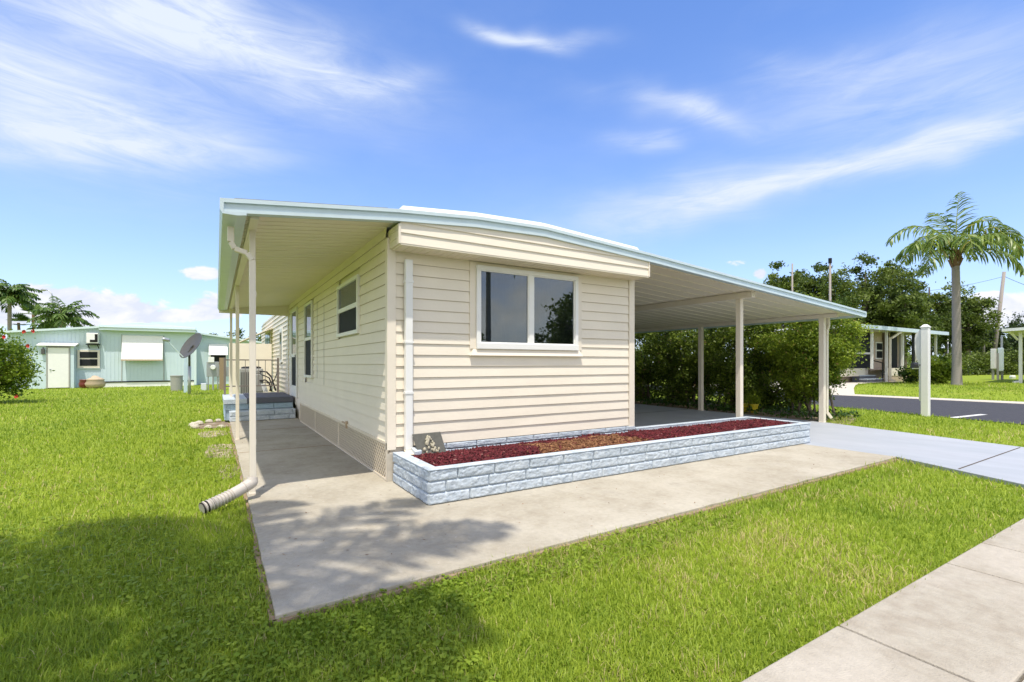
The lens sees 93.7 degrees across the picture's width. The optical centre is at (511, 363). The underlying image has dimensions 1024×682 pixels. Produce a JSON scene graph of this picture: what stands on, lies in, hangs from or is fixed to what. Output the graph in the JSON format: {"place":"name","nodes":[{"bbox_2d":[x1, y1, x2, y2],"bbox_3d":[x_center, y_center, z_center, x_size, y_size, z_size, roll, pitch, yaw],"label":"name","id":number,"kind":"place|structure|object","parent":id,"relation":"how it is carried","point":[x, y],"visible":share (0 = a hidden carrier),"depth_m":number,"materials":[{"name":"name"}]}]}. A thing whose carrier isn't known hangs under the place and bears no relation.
{"place":"outdoors","nodes":[
{"label":"outdoors","id":0,"kind":"place"},
{"bbox_2d":[3,323,261,388],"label":"mint house","id":1,"kind":"structure","parent":0,"point":[130,354],"depth_m":26.86,"materials":[{"name":"metal"}]},
{"bbox_2d":[48,348,68,387],"bbox_3d":[-23.775,0.230,25.152,0.810,2.080,0.080,0,0,-32],"label":"door","id":2,"kind":"structure","parent":1,"relation":"in","point":[58,358],"depth_m":25.16,"materials":[{"name":"white paint"}]},
{"bbox_2d":[77,350,99,367],"bbox_3d":[-23.118,-0.240,26.220,0.930,0.980,0.079,0,0,-32],"label":"window","id":3,"kind":"structure","parent":1,"relation":"in","point":[85,358],"depth_m":26.18,"materials":[{"name":"beige"}]},
{"bbox_2d":[209,355,226,365],"bbox_3d":[-18.602,-0.430,30.406,0.950,1.200,0.080,0,0,-32],"label":"window","id":4,"kind":"structure","parent":1,"relation":"in","point":[216,357],"depth_m":30.36,"materials":[{"name":"white paint"}]},
{"bbox_2d":[0,365,1023,681],"bbox_3d":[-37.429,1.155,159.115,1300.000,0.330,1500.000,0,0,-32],"label":"ground","id":5,"kind":"structure","parent":0,"point":[974,379],"depth_m":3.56,"materials":[{"name":"green plant"}]},
{"bbox_2d":[6,312,29,329],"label":"fan palm","id":6,"kind":"object","parent":5,"relation":"on","point":[21,317],"visible":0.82,"depth_m":46.86,"materials":[{"name":"green plant"}]},
{"bbox_2d":[0,279,42,330],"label":"coconut palm","id":7,"kind":"object","parent":5,"relation":"on","point":[14,294],"visible":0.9,"depth_m":44.92,"materials":[{"name":"green plant"}]},
{"bbox_2d":[0,326,54,398],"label":"hibiscus bush","id":8,"kind":"object","parent":5,"relation":"on","point":[12,372],"visible":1,"depth_m":15.75,"materials":[{"name":"green plant"}]},
{"bbox_2d":[18,303,48,328],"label":"fan palm","id":9,"kind":"object","parent":5,"relation":"on","point":[25,308],"visible":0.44,"depth_m":44.95,"materials":[{"name":"green plant"}]},
{"bbox_2d":[26,321,58,329],"bbox_3d":[-38.785,-1.092,40.051,2.573,4.924,2.382,0,0,-32],"label":"coconut palm","id":10,"kind":"object","parent":5,"relation":"on","point":[36,325],"visible":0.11,"depth_m":39.58,"materials":[{"name":"green plant"}]},
{"bbox_2d":[26,296,99,328],"bbox_3d":[-35.787,-1.897,37.947,3.982,6.534,3.982,0,0,17],"label":"coconut palm","id":11,"kind":"object","parent":5,"relation":"on","point":[59,317],"visible":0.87,"depth_m":37.54,"materials":[{"name":"green plant"}]},
{"bbox_2d":[78,379,87,387],"bbox_3d":[-22.678,1.085,25.500,0.540,0.470,0.532,0,0,-32],"label":"flower pot","id":12,"kind":"object","parent":5,"relation":"on","point":[81,383],"visible":0.52,"depth_m":25.28,"materials":[{"name":"red ceramic"}]},
{"bbox_2d":[85,375,105,388],"bbox_3d":[-22.040,0.980,25.404,0.847,0.680,0.827,0,0,-32],"label":"garden ornament","id":13,"kind":"object","parent":5,"relation":"on","point":[94,381],"visible":0.93,"depth_m":25.16,"materials":[{"name":"beige stone"}]},
{"bbox_2d":[170,375,182,390],"bbox_3d":[-16.069,0.948,23.000,0.530,0.745,0.530,0,0,-32],"label":"barrel","id":14,"kind":"object","parent":5,"relation":"on","point":[176,382],"visible":0.86,"depth_m":22.82,"materials":[{"name":"grey plastic"}]},
{"bbox_2d":[162,333,201,393],"bbox_3d":[-13.554,0.019,19.760,1.342,2.601,1.041,0,0,-32],"label":"satellite dish","id":15,"kind":"object","parent":5,"relation":"on","point":[190,345],"visible":0.99,"depth_m":19.89,"materials":[{"name":"metal"}]},
{"bbox_2d":[184,357,187,391],"bbox_3d":[-14.620,0.245,21.500,0.140,2.150,0.140,0,0,-32],"label":"conduit post","id":16,"kind":"object","parent":5,"relation":"on","point":[185,375],"visible":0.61,"depth_m":21.46,"materials":[{"name":"blue"}]},
{"bbox_2d":[191,424,199,428],"bbox_3d":[-6.427,1.281,9.734,0.172,0.089,0.164,0,0,-32],"label":"edging stone","id":17,"kind":"object","parent":5,"relation":"on","point":[195,426],"visible":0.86,"depth_m":9.68,"materials":[{"name":"stone"}]},
{"bbox_2d":[201,383,206,390],"bbox_3d":[-14.986,1.145,23.333,0.230,0.350,0.220,0,0,-32],"label":"utility box","id":18,"kind":"object","parent":5,"relation":"on","point":[204,386],"visible":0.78,"depth_m":23.26,"materials":[{"name":"white plastic"}]},
{"bbox_2d":[196,421,228,428],"bbox_3d":[-6.388,1.314,10.253,0.570,0.001,1.250,0,0,-32],"label":"soil bed","id":19,"kind":"object","parent":5,"relation":"on","point":[215,424],"visible":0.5,"depth_m":10.32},
{"bbox_2d":[198,430,229,437],"bbox_3d":[-5.571,1.316,8.999,0.539,0.001,1.062,0,0,-32],"label":"soil patch","id":20,"kind":"object","parent":5,"relation":"on","point":[215,434],"visible":0.59,"depth_m":9.01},
{"bbox_2d":[207,357,228,389],"bbox_3d":[-14.474,0.505,23.742,1.070,1.630,0.420,0,0,-32],"label":"electric meter","id":21,"kind":"object","parent":5,"relation":"on","point":[215,369],"visible":0.81,"depth_m":23.58,"materials":[{"name":"metal"}]},
{"bbox_2d":[204,444,233,457],"bbox_3d":[-4.373,1.316,7.248,0.453,0.001,1.481,0,0,-32],"label":"soil patch","id":22,"kind":"object","parent":5,"relation":"on","point":[218,451],"visible":0.54,"depth_m":7.17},
{"bbox_2d":[218,464,237,478],"bbox_3d":[-3.484,1.316,5.885,0.248,0.001,1.001,0,0,-32],"label":"soil patch","id":23,"kind":"object","parent":5,"relation":"on","point":[227,470],"visible":0.24,"depth_m":5.79,"materials":[{"name":"beige soil"}]},
{"bbox_2d":[224,328,244,338],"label":"oak tree","id":24,"kind":"object","parent":5,"relation":"on","point":[240,333],"visible":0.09,"depth_m":69.84,"materials":[{"name":"green plant"}]},
{"bbox_2d":[240,366,262,393],"bbox_3d":[-7.647,0.680,14.081,0.620,1.180,0.610,0,0,-32],"label":"air conditioner","id":25,"kind":"object","parent":5,"relation":"on","point":[242,382],"visible":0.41,"depth_m":13.74,"materials":[{"name":"grey metal"}]},
{"bbox_2d":[0,443,736,681],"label":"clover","id":26,"kind":"object","parent":5,"relation":"on","point":[306,636],"visible":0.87,"depth_m":2.52,"materials":[{"name":"green plant"}]},
{"bbox_2d":[199,197,866,514],"bbox_3d":[-2.065,-0.205,14.499,11.956,3.050,17.355,0,0,-32],"label":"mobile home","id":27,"kind":"object","parent":5,"relation":"on","point":[385,332],"visible":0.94,"depth_m":6.10,"materials":[{"name":"beige plastic"}]},
{"bbox_2d":[229,343,271,393],"bbox_3d":[-8.301,0.245,15.247,1.190,1.750,0.060,0,0,-32],"label":"privacy panel","id":28,"kind":"object","parent":27,"relation":"attached to","point":[263,351],"visible":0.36,"depth_m":15.17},
{"bbox_2d":[265,330,270,343],"bbox_3d":[-8.590,-0.530,16.912,0.056,1.200,1.800,0,0,-32],"label":"window","id":29,"kind":"structure","parent":27,"relation":"in","point":[268,334],"depth_m":16.51,"materials":[{"name":"white paint"}]},
{"bbox_2d":[279,328,283,361],"bbox_3d":[-6.466,-0.505,13.464,0.056,0.950,0.600,0,0,-32],"label":"window","id":30,"kind":"structure","parent":27,"relation":"in","point":[281,332],"depth_m":13.27,"materials":[{"name":"white paint"}]},
{"bbox_2d":[290,307,297,397],"bbox_3d":[-5.162,-0.250,11.343,0.060,2.080,1.080,0,0,-32],"label":"door","id":31,"kind":"structure","parent":27,"relation":"in","point":[294,312],"depth_m":11.31,"materials":[{"name":"white paint"}]},
{"bbox_2d":[304,300,313,377],"bbox_3d":[-4.046,-0.465,9.540,0.051,1.490,0.900,0,0,-32],"label":"window","id":32,"kind":"structure","parent":27,"relation":"in","point":[308,307],"depth_m":9.52,"materials":[{"name":"white paint"}]},
{"bbox_2d":[336,274,359,337],"bbox_3d":[-2.297,-0.770,6.701,0.051,0.760,1.230,0,0,-32],"label":"window","id":33,"kind":"structure","parent":27,"relation":"in","point":[348,298],"depth_m":6.63,"materials":[{"name":"white paint"}]},
{"bbox_2d":[469,261,582,355],"bbox_3d":[0.232,-0.652,6.105,1.700,1.113,0.058,0,0,-32],"label":"window","id":34,"kind":"structure","parent":27,"relation":"in","point":[523,311],"depth_m":6.07,"materials":[{"name":"white paint"}]},
{"bbox_2d":[636,346,662,395],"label":"hedge bush","id":35,"kind":"object","parent":5,"relation":"on","point":[644,380],"visible":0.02,"depth_m":18.41,"materials":[{"name":"green plant"}]},
{"bbox_2d":[653,352,721,403],"bbox_3d":[6.190,0.315,16.706,1.838,2.157,3.502,0,0,-32],"label":"hedge bush","id":36,"kind":"object","parent":5,"relation":"on","point":[711,395],"visible":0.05,"depth_m":16.01,"materials":[{"name":"green plant"}]},
{"bbox_2d":[635,399,855,424],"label":"hedge soil","id":37,"kind":"structure","parent":5,"relation":"on","point":[747,413],"depth_m":12.84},
{"bbox_2d":[635,332,677,400],"bbox_3d":[4.698,-0.373,17.053,2.557,3.518,2.780,0,0,-3],"label":"hedge bush","id":38,"kind":"object","parent":37,"relation":"on","point":[641,369],"visible":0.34,"depth_m":16.48,"materials":[{"name":"green plant"}]},
{"bbox_2d":[637,329,725,405],"bbox_3d":[5.533,-0.339,15.430,2.544,3.451,3.170,0,0,-32],"label":"hedge bush","id":39,"kind":"object","parent":37,"relation":"on","point":[672,344],"visible":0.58,"depth_m":15.07,"materials":[{"name":"green plant"}]},
{"bbox_2d":[685,325,775,409],"bbox_3d":[6.391,-0.149,13.945,2.648,3.075,2.598,0,0,25],"label":"hedge bush","id":40,"kind":"object","parent":37,"relation":"on","point":[722,371],"visible":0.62,"depth_m":13.42,"materials":[{"name":"green plant"}]},
{"bbox_2d":[735,394,754,411],"bbox_3d":[6.291,1.046,12.945,0.478,0.528,0.468,0,0,-32],"label":"yellow pot","id":41,"kind":"object","parent":37,"relation":"on","point":[745,403],"visible":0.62,"depth_m":12.87,"materials":[{"name":"yellow ceramic"}]},
{"bbox_2d":[635,396,863,420],"bbox_3d":[4.689,1.226,16.100,1.997,0.273,11.750,0,0,-32],"label":"ground cover","id":42,"kind":"object","parent":37,"relation":"on","point":[769,411],"visible":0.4,"depth_m":12.76,"materials":[{"name":"green plant"}]},
{"bbox_2d":[743,391,765,412],"bbox_3d":[6.418,1.023,12.684,0.477,0.574,0.476,0,0,-32],"label":"yellow pot","id":43,"kind":"object","parent":37,"relation":"on","point":[754,406],"visible":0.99,"depth_m":12.68,"materials":[{"name":"yellow plastic"}]},
{"bbox_2d":[743,289,880,416],"bbox_3d":[7.512,-0.244,12.228,2.914,3.257,2.458,0,0,20],"label":"hedge bush","id":44,"kind":"object","parent":37,"relation":"on","point":[795,362],"visible":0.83,"depth_m":11.79,"materials":[{"name":"green plant"}]},
{"bbox_2d":[732,353,812,409],"bbox_3d":[7.625,0.453,14.296,3.035,1.884,1.837,0,0,45],"label":"hedge bush","id":45,"kind":"object","parent":5,"relation":"on","point":[771,398],"visible":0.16,"depth_m":13.98,"materials":[{"name":"green plant"}]},
{"bbox_2d":[763,260,815,328],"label":"oak tree","id":46,"kind":"object","parent":5,"relation":"on","point":[783,282],"visible":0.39,"depth_m":40.99,"materials":[{"name":"green plant"}]},
{"bbox_2d":[791,263,792,291],"bbox_3d":[22.776,-3.432,39.000,0.160,9.360,0.152,0,0,-32],"label":"utility pole","id":47,"kind":"object","parent":5,"relation":"on","point":[792,277],"visible":0.34,"depth_m":38.94,"materials":[{"name":"grey wood"}]},
{"bbox_2d":[793,261,824,349],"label":"oak tree","id":48,"kind":"object","parent":5,"relation":"on","point":[806,287],"visible":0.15,"depth_m":44.35,"materials":[{"name":"green plant"}]},
{"bbox_2d":[639,344,979,364],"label":"woods","id":49,"kind":"object","parent":5,"relation":"on","point":[909,362],"depth_m":137.14,"materials":[{"name":"green plant"}]},
{"bbox_2d":[809,263,837,299],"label":"oak tree","id":50,"kind":"object","parent":5,"relation":"on","point":[817,270],"visible":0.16,"depth_m":43.78,"materials":[{"name":"green plant"}]},
{"bbox_2d":[828,258,831,300],"bbox_3d":[22.531,-3.181,34.000,0.225,8.537,0.214,0,0,-32],"label":"utility pole","id":51,"kind":"object","parent":5,"relation":"on","point":[829,261],"visible":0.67,"depth_m":33.94,"materials":[{"name":"grey wood"}]},
{"bbox_2d":[813,270,878,325],"bbox_3d":[27.351,-3.314,40.157,5.732,8.985,5.015,0,0,-32],"label":"oak tree","id":52,"kind":"object","parent":5,"relation":"on","point":[842,291],"visible":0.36,"depth_m":39.41,"materials":[{"name":"green plant"}]},
{"bbox_2d":[775,324,948,382],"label":"porch house","id":53,"kind":"structure","parent":5,"relation":"on","point":[885,354],"depth_m":25.66,"materials":[{"name":"white paint"}]},
{"bbox_2d":[875,342,882,358],"bbox_3d":[20.254,-0.705,26.482,0.800,0.950,0.060,0,0,-32],"label":"window","id":54,"kind":"structure","parent":53,"relation":"in","point":[878,345],"depth_m":26.43,"materials":[{"name":"white paint"}]},
{"bbox_2d":[833,251,894,326],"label":"oak tree","id":55,"kind":"object","parent":5,"relation":"on","point":[877,285],"visible":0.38,"depth_m":41.52,"materials":[{"name":"green plant"}]},
{"bbox_2d":[878,258,914,341],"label":"oak tree","id":56,"kind":"object","parent":5,"relation":"on","point":[892,267],"visible":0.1,"depth_m":42.94,"materials":[{"name":"green plant"}]},
{"bbox_2d":[773,391,1023,403],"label":"street kerb","id":57,"kind":"structure","parent":5,"relation":"on","point":[991,401],"depth_m":17.16,"materials":[{"name":"concrete"}]},
{"bbox_2d":[860,297,938,360],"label":"oak tree","id":58,"kind":"object","parent":5,"relation":"on","point":[907,336],"visible":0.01,"depth_m":44.75,"materials":[{"name":"green plant"}]},
{"bbox_2d":[866,266,946,367],"bbox_3d":[32.279,-3.461,39.843,5.456,9.281,5.306,0,0,-32],"label":"oak tree","id":59,"kind":"object","parent":5,"relation":"on","point":[904,312],"visible":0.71,"depth_m":39.09,"materials":[{"name":"green plant"}]},
{"bbox_2d":[894,366,918,382],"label":"garden shrub","id":60,"kind":"object","parent":5,"relation":"on","point":[903,373],"visible":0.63,"depth_m":24.14,"materials":[{"name":"green plant"}]},
{"bbox_2d":[910,362,918,368],"bbox_3d":[16.993,0.475,19.980,0.628,1.030,0.317,0,0,-7],"label":"mailbox","id":61,"kind":"object","parent":5,"relation":"on","point":[913,365],"visible":0.34,"depth_m":19.95,"materials":[{"name":"white paint"}]},
{"bbox_2d":[915,324,930,416],"bbox_3d":[10.263,0.175,12.004,0.172,2.290,0.297,0,0,-32],"label":"sign post","id":62,"kind":"object","parent":5,"relation":"on","point":[922,343],"visible":0.85,"depth_m":11.91,"materials":[{"name":"white paint"}]},
{"bbox_2d":[904,354,966,383],"bbox_3d":[20.259,0.243,23.004,2.044,1.668,2.241,0,0,-32],"label":"garden shrub","id":63,"kind":"object","parent":5,"relation":"on","point":[944,366],"visible":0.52,"depth_m":22.55,"materials":[{"name":"green plant"}]},
{"bbox_2d":[908,261,966,354],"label":"oak tree","id":64,"kind":"object","parent":5,"relation":"on","point":[938,299],"visible":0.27,"depth_m":43.13,"materials":[{"name":"green plant"}]},
{"bbox_2d":[885,191,1023,385],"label":"palm tree","id":65,"kind":"object","parent":5,"relation":"on","point":[947,245],"visible":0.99,"depth_m":21.06,"materials":[{"name":"green plant"}]},
{"bbox_2d":[920,301,989,355],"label":"oak tree","id":66,"kind":"object","parent":5,"relation":"on","point":[945,341],"visible":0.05,"depth_m":47.58,"materials":[{"name":"green plant"}]},
{"bbox_2d":[941,348,984,375],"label":"shrub","id":67,"kind":"object","parent":5,"relation":"on","point":[966,359],"visible":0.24,"depth_m":39.20,"materials":[{"name":"green plant"}]},
{"bbox_2d":[945,281,1004,357],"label":"oak tree","id":68,"kind":"object","parent":5,"relation":"on","point":[972,335],"visible":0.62,"depth_m":45.26,"materials":[{"name":"green plant"}]},
{"bbox_2d":[964,349,997,374],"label":"shrub","id":69,"kind":"object","parent":5,"relation":"on","point":[984,359],"visible":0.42,"depth_m":41.28,"materials":[{"name":"green plant"}]},
{"bbox_2d":[974,324,1017,355],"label":"pine tree","id":70,"kind":"object","parent":5,"relation":"on","point":[1006,343],"visible":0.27,"depth_m":49.11,"materials":[{"name":"green plant"}]},
{"bbox_2d":[990,336,1003,379],"bbox_3d":[29.318,-0.280,28.995,0.801,2.700,0.328,0,0,-1],"label":"utility cabinet","id":71,"kind":"object","parent":5,"relation":"on","point":[1000,360],"visible":0.94,"depth_m":28.94,"materials":[{"name":"grey metal"}]},
{"bbox_2d":[990,272,1005,373],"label":"utility pole","id":72,"kind":"object","parent":5,"relation":"on","point":[995,346],"visible":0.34,"depth_m":45.90,"materials":[{"name":"grey wood"}]},
{"bbox_2d":[977,347,1023,374],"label":"shrub","id":73,"kind":"object","parent":5,"relation":"on","point":[1007,365],"visible":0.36,"depth_m":41.49,"materials":[{"name":"green plant"}]},
{"bbox_2d":[1002,327,1023,382],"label":"carport","id":74,"kind":"object","parent":5,"relation":"on","point":[1015,332],"visible":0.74,"depth_m":23.96,"materials":[{"name":"white paint"}]},
{"bbox_2d":[1004,312,1023,354],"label":"pine tree","id":75,"kind":"object","parent":5,"relation":"on","point":[1010,336],"visible":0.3,"depth_m":54.98,"materials":[{"name":"green plant"}]},
{"bbox_2d":[1005,346,1023,374],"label":"shrub","id":76,"kind":"object","parent":5,"relation":"on","point":[1015,355],"visible":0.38,"depth_m":41.58,"materials":[{"name":"green plant"}]},
{"bbox_2d":[0,0,1023,361],"label":"sky","id":77,"kind":"structure","parent":0,"point":[737,138],"materials":[{"name":"blue"}]},
{"bbox_2d":[230,418,895,618],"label":"path","id":78,"kind":"structure","parent":0,"point":[355,510],"depth_m":4.16,"materials":[{"name":"concrete"}]},
{"bbox_2d":[222,392,295,421],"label":"entry steps","id":79,"kind":"structure","parent":78,"relation":"on","point":[273,405],"depth_m":10.97,"materials":[{"name":"grey paint"}]},
{"bbox_2d":[224,358,278,394],"bbox_3d":[-6.822,0.325,12.599,1.280,0.950,0.060,0,0,-32],"label":"step railing","id":80,"kind":"object","parent":79,"relation":"on","point":[258,360],"visible":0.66,"depth_m":12.67,"materials":[{"name":"white metal"}]},
{"bbox_2d":[256,370,276,391],"bbox_3d":[-6.760,0.375,13.054,0.906,0.810,0.405,0,0,20],"label":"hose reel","id":81,"kind":"object","parent":80,"relation":"attached to","point":[261,388],"visible":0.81,"depth_m":13.04,"materials":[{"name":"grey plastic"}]},
{"bbox_2d":[234,427,325,452],"bbox_3d":[-3.970,1.268,8.207,1.320,0.002,2.490,0,0,-32],"label":"path joint","id":82,"kind":"object","parent":78,"relation":"on","point":[287,448],"visible":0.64,"depth_m":7.24,"materials":[{"name":"grey concrete"}]},
{"bbox_2d":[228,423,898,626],"bbox_3d":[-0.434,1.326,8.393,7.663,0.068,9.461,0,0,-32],"label":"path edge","id":83,"kind":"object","parent":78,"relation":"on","point":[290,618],"visible":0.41,"depth_m":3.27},
{"bbox_2d":[393,416,810,504],"bbox_3d":[1.729,1.093,6.439,6.506,0.354,1.120,0,0,-32],"label":"raised planter","id":84,"kind":"object","parent":78,"relation":"on","point":[427,483],"visible":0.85,"depth_m":5.31,"materials":[{"name":"grey stone"}]},
{"bbox_3d":[1.715,0.996,6.471,6.300,0.066,0.970,0,0,-32],"label":"mulch bed","id":85,"kind":"object","parent":84,"relation":"in","visible":0},
{"bbox_2d":[413,418,792,466],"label":"mulch","id":86,"kind":"object","parent":85,"relation":"on","point":[484,453],"visible":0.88,"depth_m":5.90,"materials":[{"name":"red wood"}]},
{"bbox_2d":[411,447,421,454],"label":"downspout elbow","id":87,"kind":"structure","parent":86,"relation":"on","point":[414,450],"depth_m":5.15,"materials":[{"name":"white metal"}]},
{"bbox_2d":[412,432,445,453],"bbox_3d":[-0.904,0.877,5.275,0.368,0.215,0.119,0,0,-37],"label":"garden plaque","id":88,"kind":"object","parent":86,"relation":"on","point":[431,442],"visible":0.99,"depth_m":5.26,"materials":[{"name":"stone"}]},
{"bbox_2d":[627,404,1023,488],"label":"driveway","id":89,"kind":"structure","parent":0,"point":[949,454],"depth_m":7.41,"materials":[{"name":"grey concrete"}]},
{"bbox_2d":[646,409,1020,468],"bbox_3d":[4.178,1.265,8.917,5.900,0.002,6.632,0,0,-32],"label":"driveway joint","id":90,"kind":"object","parent":89,"relation":"on","point":[958,468],"visible":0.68,"depth_m":6.45,"materials":[{"name":"grey"}]},
{"bbox_2d":[777,381,893,393],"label":"neighbour driveway","id":91,"kind":"structure","parent":0,"point":[849,388],"depth_m":21.32,"materials":[{"name":"concrete"}]},
{"bbox_2d":[656,386,1023,423],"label":"street","id":92,"kind":"structure","parent":0,"point":[1005,412],"depth_m":14.17,"materials":[{"name":"grey asphalt"}]},
{"bbox_2d":[951,414,987,417],"bbox_3d":[11.287,1.299,11.868,1.717,0.002,0.140,0,0,-27],"label":"road marking","id":93,"kind":"object","parent":92,"relation":"on","point":[969,415],"visible":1,"depth_m":11.96,"materials":[{"name":"white paint"}]},
{"bbox_2d":[742,518,1023,681],"bbox_3d":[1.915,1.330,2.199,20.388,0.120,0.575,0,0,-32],"label":"sidewalk","id":94,"kind":"structure","parent":0,"point":[959,618],"depth_m":2.25,"materials":[{"name":"concrete"}]}
]}

